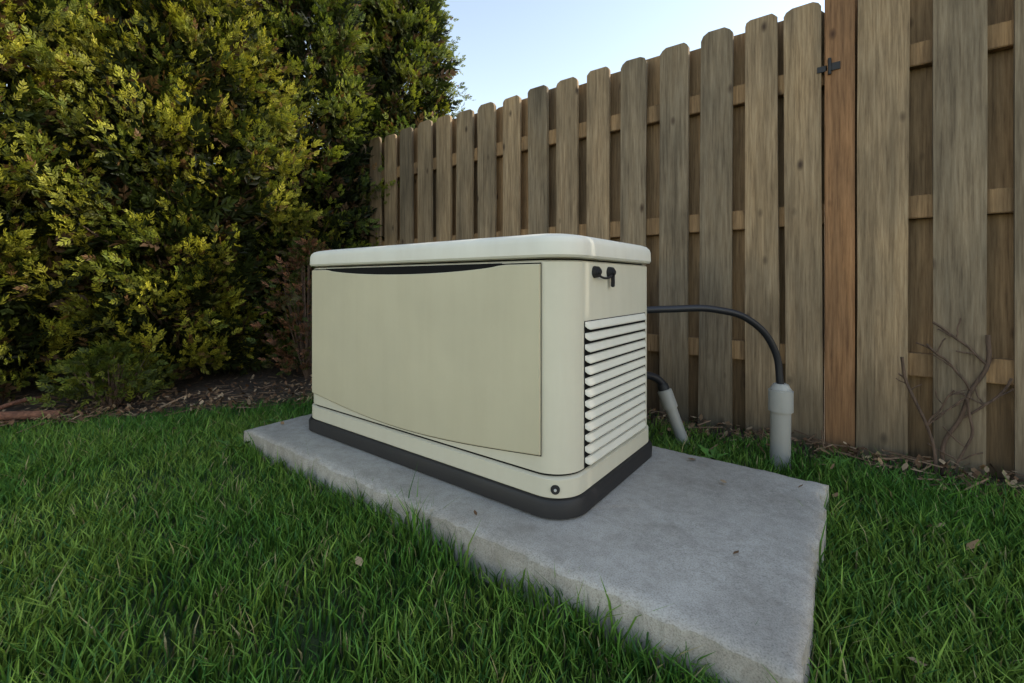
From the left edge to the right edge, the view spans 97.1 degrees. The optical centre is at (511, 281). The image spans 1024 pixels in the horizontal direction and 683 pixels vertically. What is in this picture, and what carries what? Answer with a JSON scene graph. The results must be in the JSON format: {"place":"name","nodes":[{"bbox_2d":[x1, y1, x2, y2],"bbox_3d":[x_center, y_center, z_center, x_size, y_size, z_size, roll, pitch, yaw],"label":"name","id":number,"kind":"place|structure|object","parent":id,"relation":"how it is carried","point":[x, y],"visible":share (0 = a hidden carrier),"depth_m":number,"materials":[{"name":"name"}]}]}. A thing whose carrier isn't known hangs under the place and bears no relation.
{"place":"outdoors","nodes":[
{"label":"outdoors","id":0,"kind":"place"},
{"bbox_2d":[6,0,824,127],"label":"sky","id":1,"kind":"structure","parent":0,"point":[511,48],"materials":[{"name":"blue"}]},
{"bbox_2d":[0,352,1023,682],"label":"ground","id":2,"kind":"structure","parent":0,"point":[182,386],"depth_m":1.08,"materials":[{"name":"soil"}]},
{"bbox_2d":[0,0,197,405],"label":"evergreen tree","id":3,"kind":"object","parent":2,"relation":"on","point":[30,336],"visible":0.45,"depth_m":2.37,"materials":[{"name":"green plant"}]},
{"bbox_2d":[26,338,180,415],"bbox_3d":[-2.091,0.495,2.371,0.565,0.418,0.503,0,0,-14],"label":"shrub","id":4,"kind":"object","parent":2,"relation":"on","point":[123,359],"visible":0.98,"depth_m":2.29,"materials":[{"name":"green plant"}]},
{"bbox_2d":[0,0,346,388],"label":"evergreen tree","id":5,"kind":"object","parent":2,"relation":"on","point":[185,303],"visible":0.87,"depth_m":2.65,"materials":[{"name":"green plant"}]},
{"bbox_2d":[215,433,250,453],"bbox_3d":[-1.059,0.639,1.776,0.208,0.082,0.190,0,0,37],"label":"weed plant","id":6,"kind":"object","parent":2,"relation":"on","point":[227,442],"visible":0.3,"depth_m":1.78,"materials":[{"name":"green plant"}]},
{"bbox_2d":[261,418,281,422],"bbox_3d":[-0.965,0.637,2.006,0.251,0.086,0.139,0,0,-12],"label":"weed plant","id":7,"kind":"object","parent":2,"relation":"on","point":[274,420],"visible":0.06,"depth_m":1.97,"materials":[{"name":"green plant"}]},
{"bbox_2d":[245,235,330,377],"bbox_3d":[-1.405,0.192,3.097,0.653,1.019,0.674,0,0,7],"label":"browning shrub","id":8,"kind":"object","parent":2,"relation":"on","point":[302,339],"visible":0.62,"depth_m":3.01,"materials":[{"name":"brown plant"}]},
{"bbox_2d":[188,0,399,363],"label":"evergreen tree","id":9,"kind":"object","parent":2,"relation":"on","point":[330,32],"visible":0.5,"depth_m":3.35,"materials":[{"name":"green plant"}]},
{"bbox_2d":[321,0,472,242],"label":"evergreen tree","id":10,"kind":"object","parent":2,"relation":"on","point":[425,74],"visible":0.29,"depth_m":3.88,"materials":[{"name":"green plant"}]},
{"bbox_2d":[0,392,1023,682],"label":"lawn grass","id":11,"kind":"structure","parent":2,"relation":"on","point":[98,444],"depth_m":1.00,"materials":[{"name":"green plant"}]},
{"bbox_2d":[0,372,1023,665],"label":"fallen leaves","id":12,"kind":"object","parent":2,"relation":"on","point":[692,424],"depth_m":2.10,"materials":[{"name":"plant"}]},
{"bbox_2d":[244,414,828,682],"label":"concrete slab","id":13,"kind":"structure","parent":2,"relation":"on","point":[658,529],"depth_m":1.01,"materials":[{"name":"grey concrete"}]},
{"bbox_2d":[309,234,651,519],"bbox_3d":[-0.166,0.223,1.675,1.229,0.714,0.626,0,0,37],"label":"standby generator","id":14,"kind":"object","parent":13,"relation":"on","point":[511,371],"visible":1,"depth_m":1.27,"materials":[{"name":"beige metal"}]},
{"bbox_2d":[312,264,540,455],"bbox_3d":[-0.351,0.211,1.437,1.055,0.511,0.010,0,0,37],"label":"front door panel","id":15,"kind":"structure","parent":14,"relation":"in","point":[452,356],"depth_m":1.33,"materials":[{"name":"beige metal"}]},
{"bbox_2d":[310,0,854,453],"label":"wood fence","id":16,"kind":"object","parent":2,"relation":"on","point":[717,168],"visible":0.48,"depth_m":2.12,"materials":[{"name":"brown wood"}]},
{"bbox_2d":[817,58,839,74],"bbox_3d":[1.277,-0.868,1.825,0.078,0.065,0.017,0,0,37],"label":"gate hinge","id":17,"kind":"object","parent":16,"relation":"attached to","point":[834,66],"visible":1,"depth_m":1.82,"materials":[{"name":"black metal"}]},
{"bbox_2d":[855,0,1023,486],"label":"wood gate","id":18,"kind":"structure","parent":16,"relation":"attached to","point":[939,162],"depth_m":1.64,"materials":[{"name":"brown wood"}]},
{"bbox_2d":[647,371,689,446],"bbox_3d":[0.508,0.533,1.804,0.478,0.368,0.119,0,0,-23],"label":"gas conduit","id":19,"kind":"object","parent":2,"relation":"on","point":[667,399],"visible":0.67,"depth_m":1.86,"materials":[{"name":"grey plastic"}]},
{"bbox_2d":[698,445,727,460],"bbox_3d":[0.742,0.653,1.681,0.124,0.054,0.174,0,0,37],"label":"weed plant","id":20,"kind":"object","parent":2,"relation":"on","point":[714,451],"visible":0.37,"depth_m":1.70,"materials":[{"name":"green plant"}]},
{"bbox_2d":[647,305,793,470],"bbox_3d":[0.704,0.396,1.645,0.656,0.629,0.082,0,0,-5],"label":"electrical conduit","id":21,"kind":"object","parent":2,"relation":"on","point":[780,400],"visible":0.75,"depth_m":1.64,"materials":[{"name":"grey plastic"}]},
{"bbox_2d":[816,455,851,467],"bbox_3d":[1.149,0.656,1.621,0.144,0.047,0.092,0,0,-9],"label":"weed plant","id":22,"kind":"object","parent":2,"relation":"on","point":[836,457],"visible":0.26,"depth_m":1.64,"materials":[{"name":"green plant"}]},
{"bbox_2d":[896,318,1013,474],"bbox_3d":[1.542,0.404,1.585,0.305,0.555,0.073,0,0,37],"label":"dead vine","id":23,"kind":"object","parent":2,"relation":"on","point":[966,399],"visible":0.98,"depth_m":1.59,"materials":[{"name":"brown plant"}]}
]}

